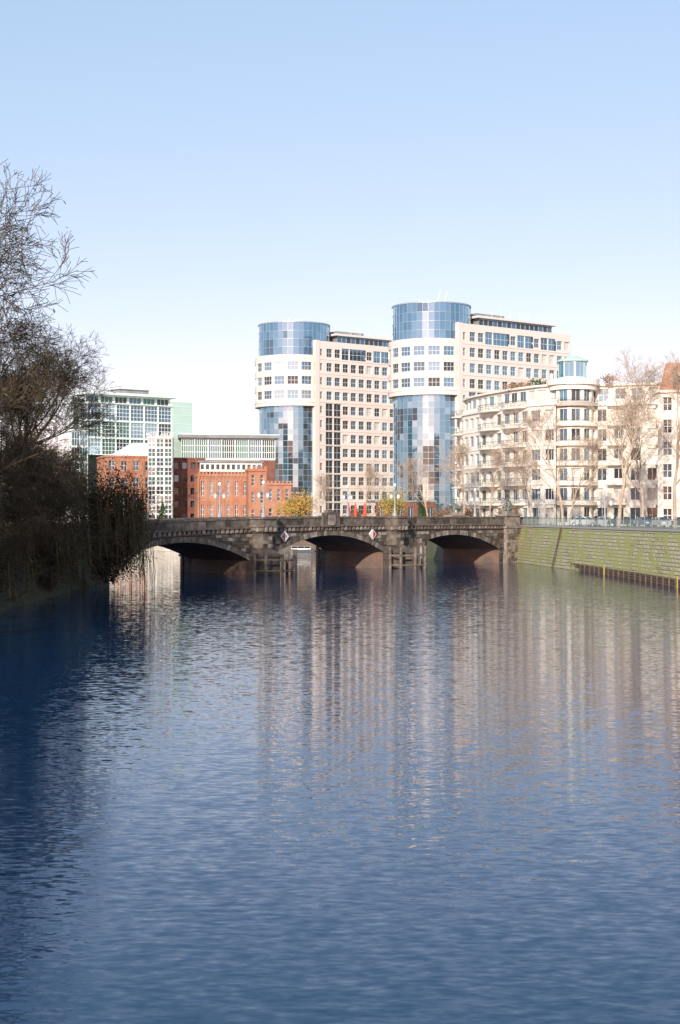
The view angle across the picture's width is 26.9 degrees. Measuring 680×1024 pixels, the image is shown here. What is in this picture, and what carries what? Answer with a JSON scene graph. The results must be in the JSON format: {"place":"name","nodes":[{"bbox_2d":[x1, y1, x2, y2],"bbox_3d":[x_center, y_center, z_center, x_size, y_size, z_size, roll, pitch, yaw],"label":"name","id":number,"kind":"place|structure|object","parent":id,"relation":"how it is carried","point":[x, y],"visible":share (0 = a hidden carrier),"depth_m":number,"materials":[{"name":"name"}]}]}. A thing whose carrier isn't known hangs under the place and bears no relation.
{"place":"outdoors","nodes":[
{"label":"outdoors","id":0,"kind":"place"},
{"bbox_2d":[71,399,191,520],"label":"mint panels","id":1,"kind":"object","parent":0,"point":[179,426],"visible":0.11,"depth_m":304.79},
{"bbox_2d":[146,432,172,435],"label":"hotel sign","id":2,"kind":"object","parent":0,"point":[170,433],"visible":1,"depth_m":279.22,"materials":[{"name":"white paint"}]},
{"bbox_2d":[158,501,166,518],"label":"spruce tree","id":3,"kind":"object","parent":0,"point":[161,507],"visible":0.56,"depth_m":272.29,"materials":[{"name":"green plant"}]},
{"bbox_2d":[194,466,292,517],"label":"walls","id":4,"kind":"structure","parent":0,"point":[232,500],"depth_m":273.39,"materials":[{"name":"orange brick"}]},
{"bbox_2d":[201,478,287,516],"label":"frames","id":5,"kind":"structure","parent":4,"relation":"attached to","point":[202,509],"depth_m":273.85,"materials":[{"name":"white"}]},
{"bbox_2d":[201,475,287,516],"bbox_3d":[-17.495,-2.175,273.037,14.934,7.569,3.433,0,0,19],"label":"window glass","id":6,"kind":"object","parent":4,"relation":"attached to","point":[270,493],"visible":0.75,"depth_m":273.93,"materials":[{"name":"grey glass"}]},
{"bbox_2d":[254,318,392,515],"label":"office tower","id":7,"kind":"structure","parent":0,"point":[323,404],"depth_m":360.73,"materials":[{"name":"beige stone"}]},
{"bbox_2d":[260,349,392,515],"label":"window frames","id":8,"kind":"structure","parent":7,"relation":"in","point":[294,365],"depth_m":363.48,"materials":[{"name":"white"}]},
{"bbox_2d":[0,526,650,560],"bbox_3d":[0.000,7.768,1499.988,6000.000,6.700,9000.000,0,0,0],"label":"ground","id":9,"kind":"structure","parent":0,"point":[434,551],"depth_m":222.04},
{"bbox_2d":[0,449,12,528],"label":"riverside tree","id":10,"kind":"object","parent":9,"relation":"on","point":[3,499],"visible":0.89,"depth_m":97.89,"materials":[{"name":"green plant"}]},
{"bbox_2d":[0,466,12,525],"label":"riverside tree","id":11,"kind":"object","parent":9,"relation":"on","point":[4,484],"visible":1,"depth_m":89.81,"materials":[{"name":"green plant"}]},
{"bbox_2d":[0,439,54,561],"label":"riverside tree","id":12,"kind":"object","parent":9,"relation":"on","point":[19,512],"visible":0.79,"depth_m":106.11,"materials":[{"name":"brown plant"}]},
{"bbox_2d":[0,517,56,610],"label":"riverside shrub","id":13,"kind":"object","parent":9,"relation":"on","point":[5,568],"visible":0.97,"depth_m":106.55,"materials":[{"name":"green plant"}]},
{"bbox_2d":[5,501,65,536],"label":"riverside shrub","id":14,"kind":"object","parent":9,"relation":"on","point":[17,527],"visible":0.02,"depth_m":129.33,"materials":[{"name":"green plant"}]},
{"bbox_2d":[0,308,88,555],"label":"bare tree","id":15,"kind":"object","parent":9,"relation":"on","point":[34,454],"visible":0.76,"depth_m":106.03,"materials":[{"name":"brown plant"}]},
{"bbox_2d":[0,427,89,550],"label":"riverside tree","id":16,"kind":"object","parent":9,"relation":"on","point":[58,493],"visible":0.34,"depth_m":116.53,"materials":[{"name":"brown plant"}]},
{"bbox_2d":[0,159,97,477],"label":"bare tree","id":17,"kind":"object","parent":9,"relation":"on","point":[9,228],"visible":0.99,"depth_m":97.93,"materials":[{"name":"brown plant"}]},
{"bbox_2d":[4,435,94,547],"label":"riverside tree","id":18,"kind":"object","parent":9,"relation":"on","point":[82,490],"visible":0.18,"depth_m":125.05,"materials":[{"name":"brown plant"}]},
{"bbox_2d":[0,534,105,611],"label":"earth bank","id":19,"kind":"structure","parent":9,"relation":"on","point":[5,605],"depth_m":119.55,"materials":[{"name":"brown soil"}]},
{"bbox_2d":[0,330,110,533],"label":"bare tree","id":20,"kind":"object","parent":9,"relation":"on","point":[65,423],"visible":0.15,"depth_m":122.12,"materials":[{"name":"brown plant"}]},
{"bbox_2d":[0,326,123,555],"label":"bare tree","id":21,"kind":"object","parent":9,"relation":"on","point":[53,402],"visible":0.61,"depth_m":111.01,"materials":[{"name":"brown plant"}]},
{"bbox_2d":[0,496,125,599],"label":"riverside shrub","id":22,"kind":"object","parent":9,"relation":"on","point":[57,553],"visible":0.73,"depth_m":120.57,"materials":[{"name":"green plant"}]},
{"bbox_2d":[28,434,97,527],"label":"riverside tree","id":23,"kind":"object","parent":9,"relation":"on","point":[87,483],"depth_m":137.21,"materials":[{"name":"brown plant"}]},
{"bbox_2d":[11,448,206,585],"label":"overhanging willow","id":24,"kind":"object","parent":9,"relation":"on","point":[107,501],"visible":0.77,"depth_m":134.76,"materials":[{"name":"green plant"}]},
{"bbox_2d":[76,528,156,588],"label":"riverside shrub","id":25,"kind":"object","parent":9,"relation":"on","point":[112,579],"visible":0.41,"depth_m":136.74,"materials":[{"name":"brown plant"}]},
{"bbox_2d":[96,455,147,513],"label":"brick wing","id":26,"kind":"structure","parent":9,"relation":"on","point":[128,459],"depth_m":284.67,"materials":[{"name":"red brick"}]},
{"bbox_2d":[80,405,170,512],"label":"pale glass","id":27,"kind":"object","parent":9,"relation":"on","point":[138,427],"visible":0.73,"depth_m":294.03,"materials":[{"name":"blue"}]},
{"bbox_2d":[110,436,173,517],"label":"frames","id":28,"kind":"structure","parent":9,"relation":"on","point":[164,457],"depth_m":279.83,"materials":[{"name":"white metal"}]},
{"bbox_2d":[77,396,247,513],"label":"windows","id":29,"kind":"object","parent":9,"relation":"on","point":[188,450],"visible":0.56,"depth_m":296.57,"materials":[{"name":"teal"}]},
{"bbox_2d":[62,387,274,518],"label":"mint frame","id":30,"kind":"object","parent":9,"relation":"on","point":[131,448],"visible":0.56,"depth_m":299.15,"materials":[{"name":"white metal"}]},
{"bbox_2d":[72,396,274,518],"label":"glass","id":31,"kind":"object","parent":30,"relation":"on","point":[124,413],"visible":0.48,"depth_m":299.39,"materials":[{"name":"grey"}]},
{"bbox_2d":[111,389,279,462],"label":"roof","id":32,"kind":"structure","parent":30,"relation":"on","point":[275,437],"depth_m":300.70,"materials":[{"name":"grey metal"}]},
{"bbox_2d":[174,457,274,517],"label":"brick base","id":33,"kind":"object","parent":9,"relation":"on","point":[189,484],"visible":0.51,"depth_m":287.70,"materials":[{"name":"red brick"}]},
{"bbox_2d":[12,510,538,578],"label":"stone arch bridge","id":34,"kind":"structure","parent":9,"relation":"on","point":[229,545],"depth_m":182.28,"materials":[{"name":"dark weathered grey-brown stone"},{"name":"asphalt"}]},
{"bbox_2d":[214,482,225,516],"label":"street lamp","id":35,"kind":"object","parent":34,"relation":"on","point":[219,514],"visible":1,"depth_m":176.64,"materials":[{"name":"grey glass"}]},
{"bbox_2d":[257,481,268,516],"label":"street lamp","id":36,"kind":"object","parent":34,"relation":"on","point":[263,514],"visible":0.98,"depth_m":167.86,"materials":[{"name":"grey metal"}]},
{"bbox_2d":[280,531,288,541],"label":"waterway sign","id":37,"kind":"object","parent":34,"relation":"attached to","point":[284,536],"visible":1,"depth_m":170.72,"materials":[{"name":"white metal"}]},
{"bbox_2d":[343,485,351,515],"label":"street lamp","id":38,"kind":"object","parent":34,"relation":"on","point":[347,511],"visible":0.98,"depth_m":195.23,"materials":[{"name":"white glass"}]},
{"bbox_2d":[354,502,356,515],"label":"closed parasol","id":39,"kind":"object","parent":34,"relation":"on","point":[355,510],"visible":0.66,"depth_m":258.50,"materials":[{"name":"red fabric"}]},
{"bbox_2d":[369,529,375,539],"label":"waterway sign","id":40,"kind":"object","parent":34,"relation":"attached to","point":[372,534],"visible":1,"depth_m":183.32,"materials":[{"name":"white metal"}]},
{"bbox_2d":[390,483,399,515],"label":"street lamp","id":41,"kind":"object","parent":34,"relation":"on","point":[391,497],"visible":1,"depth_m":186.74,"materials":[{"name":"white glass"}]},
{"bbox_2d":[448,503,464,514],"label":"bear statue","id":42,"kind":"object","parent":34,"relation":"on","point":[454,507],"visible":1,"depth_m":214.28,"materials":[{"name":"stone"}]},
{"bbox_2d":[471,488,478,516],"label":"street lamp","id":43,"kind":"object","parent":34,"relation":"on","point":[475,514],"visible":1,"depth_m":219.10,"materials":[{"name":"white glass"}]},
{"bbox_2d":[501,498,515,514],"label":"bear statue","id":44,"kind":"object","parent":34,"relation":"on","point":[507,508],"visible":1,"depth_m":207.77,"materials":[{"name":"stone"}]},
{"bbox_2d":[268,487,321,515],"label":"golden willow","id":45,"kind":"object","parent":9,"relation":"on","point":[300,506],"visible":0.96,"depth_m":262.43,"materials":[{"name":"yellow plant"}]},
{"bbox_2d":[313,470,341,509],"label":"plane tree","id":46,"kind":"object","parent":9,"relation":"on","point":[324,485],"visible":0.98,"depth_m":275.25,"materials":[{"name":"beige plant"}]},
{"bbox_2d":[338,507,377,515],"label":"russet shrub","id":47,"kind":"object","parent":9,"relation":"on","point":[360,512],"visible":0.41,"depth_m":265.60,"materials":[{"name":"brown plant"}]},
{"bbox_2d":[346,460,391,506],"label":"plane tree","id":48,"kind":"object","parent":9,"relation":"on","point":[371,478],"visible":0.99,"depth_m":272.52,"materials":[{"name":"beige plant"}]},
{"bbox_2d":[363,484,428,515],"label":"golden willow","id":49,"kind":"object","parent":9,"relation":"on","point":[389,504],"visible":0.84,"depth_m":261.30,"materials":[{"name":"yellow plant"}]},
{"bbox_2d":[367,500,436,515],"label":"red brick annex","id":50,"kind":"object","parent":9,"relation":"on","point":[412,511],"visible":0.22,"depth_m":301.40,"materials":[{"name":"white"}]},
{"bbox_2d":[393,451,442,515],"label":"plane tree","id":51,"kind":"object","parent":9,"relation":"on","point":[410,467],"visible":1,"depth_m":249.54,"materials":[{"name":"beige plant"}]},
{"bbox_2d":[416,499,447,515],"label":"evergreen shrub","id":52,"kind":"object","parent":9,"relation":"on","point":[422,510],"visible":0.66,"depth_m":254.58,"materials":[{"name":"green plant"}]},
{"bbox_2d":[428,504,450,515],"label":"russet shrub","id":53,"kind":"object","parent":9,"relation":"on","point":[439,513],"visible":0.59,"depth_m":242.30,"materials":[{"name":"brown plant"}]},
{"bbox_2d":[432,434,491,513],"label":"plane tree","id":54,"kind":"object","parent":9,"relation":"on","point":[459,455],"visible":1,"depth_m":238.56,"materials":[{"name":"beige plant"}]},
{"bbox_2d":[456,502,488,516],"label":"russet shrub","id":55,"kind":"object","parent":9,"relation":"on","point":[470,512],"visible":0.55,"depth_m":237.99,"materials":[{"name":"brown plant"}]},
{"bbox_2d":[461,441,526,516],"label":"plane tree","id":56,"kind":"object","parent":9,"relation":"on","point":[496,462],"visible":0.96,"depth_m":227.45,"materials":[{"name":"beige plant"}]},
{"bbox_2d":[490,501,526,515],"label":"russet shrub","id":57,"kind":"object","parent":9,"relation":"on","point":[517,510],"visible":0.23,"depth_m":225.77,"materials":[{"name":"brown plant"}]},
{"bbox_2d":[504,445,549,516],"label":"plane tree","id":58,"kind":"object","parent":9,"relation":"on","point":[519,459],"visible":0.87,"depth_m":218.00,"materials":[{"name":"beige plant"}]},
{"bbox_2d":[532,491,545,523],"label":"street lamp","id":59,"kind":"object","parent":9,"relation":"on","point":[538,502],"visible":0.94,"depth_m":221.91,"materials":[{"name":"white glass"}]},
{"bbox_2d":[496,396,590,525],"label":"plane tree","id":60,"kind":"object","parent":9,"relation":"on","point":[540,433],"visible":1,"depth_m":199.80,"materials":[{"name":"beige plant"}]},
{"bbox_2d":[451,374,659,525],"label":"walls","id":61,"kind":"structure","parent":9,"relation":"on","point":[610,483],"depth_m":231.09,"materials":[{"name":"beige paint"}]},
{"bbox_2d":[451,397,597,504],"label":"balcony railings","id":62,"kind":"object","parent":61,"relation":"on","point":[482,463],"visible":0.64,"depth_m":237.30,"materials":[{"name":"beige metal"}]},
{"bbox_2d":[525,377,545,385],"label":"roof shrubs","id":63,"kind":"object","parent":61,"relation":"on","point":[536,381],"visible":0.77,"depth_m":236.29,"materials":[{"name":"green plant"}]},
{"bbox_2d":[458,387,658,521],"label":"window frames","id":64,"kind":"structure","parent":61,"relation":"attached to","point":[551,459],"depth_m":230.77,"materials":[{"name":"white"}]},
{"bbox_2d":[462,362,656,521],"bbox_3d":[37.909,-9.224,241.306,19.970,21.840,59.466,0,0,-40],"label":"glass","id":65,"kind":"object","parent":61,"relation":"on","point":[602,472],"visible":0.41,"depth_m":231.49,"materials":[{"name":"grey glass"}]},
{"bbox_2d":[462,389,656,521],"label":"blinds","id":66,"kind":"object","parent":61,"relation":"attached to","point":[541,394],"visible":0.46,"depth_m":232.17,"materials":[{"name":"grey fabric"}]},
{"bbox_2d":[499,372,620,391],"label":"roof planting","id":67,"kind":"object","parent":61,"relation":"on","point":[607,380],"visible":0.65,"depth_m":237.43,"materials":[{"name":"brown plant"}]},
{"bbox_2d":[557,356,587,377],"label":"pavilion frame","id":68,"kind":"object","parent":61,"relation":"on","point":[574,359],"visible":0.66,"depth_m":230.76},
{"bbox_2d":[576,362,585,376],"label":"pavilion glass","id":69,"kind":"object","parent":68,"relation":"in","point":[579,368],"visible":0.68,"depth_m":230.56,"materials":[{"name":"blue glass"}]},
{"bbox_2d":[553,429,619,524],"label":"plane tree","id":70,"kind":"object","parent":9,"relation":"on","point":[591,482],"visible":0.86,"depth_m":211.78,"materials":[{"name":"beige plant"}]},
{"bbox_2d":[570,346,678,527],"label":"plane tree","id":71,"kind":"object","parent":9,"relation":"on","point":[642,406],"visible":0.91,"depth_m":194.25,"materials":[{"name":"beige plant"}]},
{"bbox_2d":[581,388,676,516],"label":"plane tree","id":72,"kind":"object","parent":9,"relation":"on","point":[637,471],"visible":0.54,"depth_m":206.50,"materials":[{"name":"beige plant"}]},
{"bbox_2d":[612,348,679,518],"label":"plane tree","id":73,"kind":"object","parent":9,"relation":"on","point":[677,448],"visible":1,"depth_m":174.06,"materials":[{"name":"beige plant"}]},
{"bbox_2d":[0,551,679,1023],"bbox_3d":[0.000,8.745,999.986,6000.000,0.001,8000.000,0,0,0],"label":"river water","id":74,"kind":"structure","parent":0,"point":[432,793],"depth_m":35.05,"materials":[{"name":"blue liquid"}]},
{"bbox_2d":[141,546,171,550],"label":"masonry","id":75,"kind":"object","parent":74,"relation":"in","point":[159,548],"depth_m":270.76,"materials":[{"name":"stone"}]},
{"bbox_2d":[178,554,183,571],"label":"pier fender","id":76,"kind":"object","parent":74,"relation":"in","point":[181,563],"visible":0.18,"depth_m":174.04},
{"bbox_2d":[253,549,296,574],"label":"pier fender","id":77,"kind":"object","parent":74,"relation":"in","point":[292,559],"visible":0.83,"depth_m":164.83,"materials":[{"name":"wood"}]},
{"bbox_2d":[283,546,320,551],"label":"moored boat","id":78,"kind":"object","parent":74,"relation":"on","point":[303,548],"visible":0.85,"depth_m":263.69,"materials":[{"name":"grey paint"}]},
{"bbox_2d":[315,546,319,565],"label":"pier fender","id":79,"kind":"object","parent":74,"relation":"in","point":[317,550],"visible":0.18,"depth_m":193.12,"materials":[{"name":"brown wood"}]},
{"bbox_2d":[279,540,424,556],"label":"dark masonry","id":80,"kind":"object","parent":74,"relation":"in","point":[303,543],"depth_m":268.23,"materials":[{"name":"brown stone"}]},
{"bbox_2d":[389,546,426,568],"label":"pier fender","id":81,"kind":"object","parent":74,"relation":"in","point":[422,555],"visible":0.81,"depth_m":183.85,"materials":[{"name":"wood"}]},
{"bbox_2d":[517,527,679,578],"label":"masonry","id":82,"kind":"object","parent":74,"relation":"in","point":[610,549],"visible":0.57,"depth_m":168.79,"materials":[{"name":"stone"}]},
{"bbox_2d":[551,527,561,567],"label":"quay ladder","id":83,"kind":"object","parent":82,"relation":"attached to","point":[556,547],"visible":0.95,"depth_m":187.61,"materials":[{"name":"metal"}]},
{"bbox_2d":[517,528,668,572],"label":"grass tufts","id":84,"kind":"object","parent":82,"relation":"attached to","point":[590,556],"visible":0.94,"depth_m":177.89,"materials":[{"name":"green plant"}]},
{"bbox_2d":[520,525,679,531],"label":"coping","id":85,"kind":"object","parent":82,"relation":"on","point":[668,530],"visible":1,"depth_m":168.87,"materials":[{"name":"grey stone"}]},
{"bbox_2d":[523,516,679,529],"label":"quay railing","id":86,"kind":"object","parent":85,"relation":"on","point":[659,523],"visible":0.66,"depth_m":168.64,"materials":[{"name":"grey metal"}]},
{"bbox_2d":[566,563,679,587],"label":"guard boom","id":87,"kind":"object","parent":74,"relation":"in","point":[662,580],"visible":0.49,"depth_m":152.69,"materials":[{"name":"metal"}]},
{"bbox_2d":[0,0,679,456],"label":"sky","id":88,"kind":"structure","parent":0,"point":[221,170],"materials":[{"name":"blue"}]},
{"bbox_2d":[388,291,570,513],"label":"office tower","id":89,"kind":"structure","parent":0,"point":[445,358],"depth_m":325.95,"materials":[{"name":"white stone"}]},
{"bbox_2d":[389,332,568,402],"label":"window frames","id":90,"kind":"structure","parent":89,"relation":"in","point":[504,355],"depth_m":328.85,"materials":[{"name":"white"}]},
{"bbox_2d":[607,517,635,525],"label":"parked car","id":91,"kind":"object","parent":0,"point":[625,518],"visible":0.25,"depth_m":202.80,"materials":[{"name":"grey paint"}]},
{"bbox_2d":[635,517,648,526],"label":"parked car","id":92,"kind":"object","parent":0,"point":[646,520],"visible":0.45,"depth_m":195.61,"materials":[{"name":"grey paint"}]},
{"bbox_2d":[655,390,679,526],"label":"walls","id":93,"kind":"structure","parent":0,"point":[662,482],"depth_m":212.46,"materials":[{"name":"beige paint"}]},
{"bbox_2d":[663,397,671,516],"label":"window frames","id":94,"kind":"structure","parent":93,"relation":"attached to","point":[667,515],"depth_m":212.77,"materials":[{"name":"white"}]},
{"bbox_2d":[664,442,671,476],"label":"glass","id":95,"kind":"object","parent":93,"relation":"attached to","point":[669,468],"visible":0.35,"depth_m":212.75,"materials":[{"name":"grey glass"}]},
{"bbox_2d":[659,363,679,389],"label":"mansard roof","id":96,"kind":"structure","parent":93,"relation":"on","point":[667,387],"depth_m":213.16,"materials":[{"name":"orange tile"}]},
{"bbox_2d":[664,375,679,518],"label":"dark glass","id":97,"kind":"object","parent":93,"relation":"attached to","point":[669,488],"visible":0.35,"depth_m":212.74,"materials":[{"name":"grey glass"}]},
{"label":"quay road","id":98,"kind":"structure","parent":0,"visible":0},
{"bbox_2d":[570,517,596,526],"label":"parked car","id":99,"kind":"object","parent":98,"relation":"on","point":[577,521],"visible":0.3,"depth_m":208.99,"materials":[{"name":"white paint"}]},
{"bbox_2d":[588,517,615,526],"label":"parked car","id":100,"kind":"object","parent":98,"relation":"on","point":[602,518],"visible":0.44,"depth_m":205.50,"materials":[{"name":"grey paint"}]},
{"bbox_2d":[597,487,612,526],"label":"street lamp","id":101,"kind":"object","parent":98,"relation":"on","point":[610,502],"visible":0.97,"depth_m":195.93,"materials":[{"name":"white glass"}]},
{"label":"terrace","id":102,"kind":"object","parent":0,"visible":0},
{"bbox_2d":[363,502,366,515],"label":"closed parasol","id":103,"kind":"object","parent":102,"relation":"on","point":[364,512],"visible":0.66,"depth_m":257.50,"materials":[{"name":"red fabric"}]}
]}

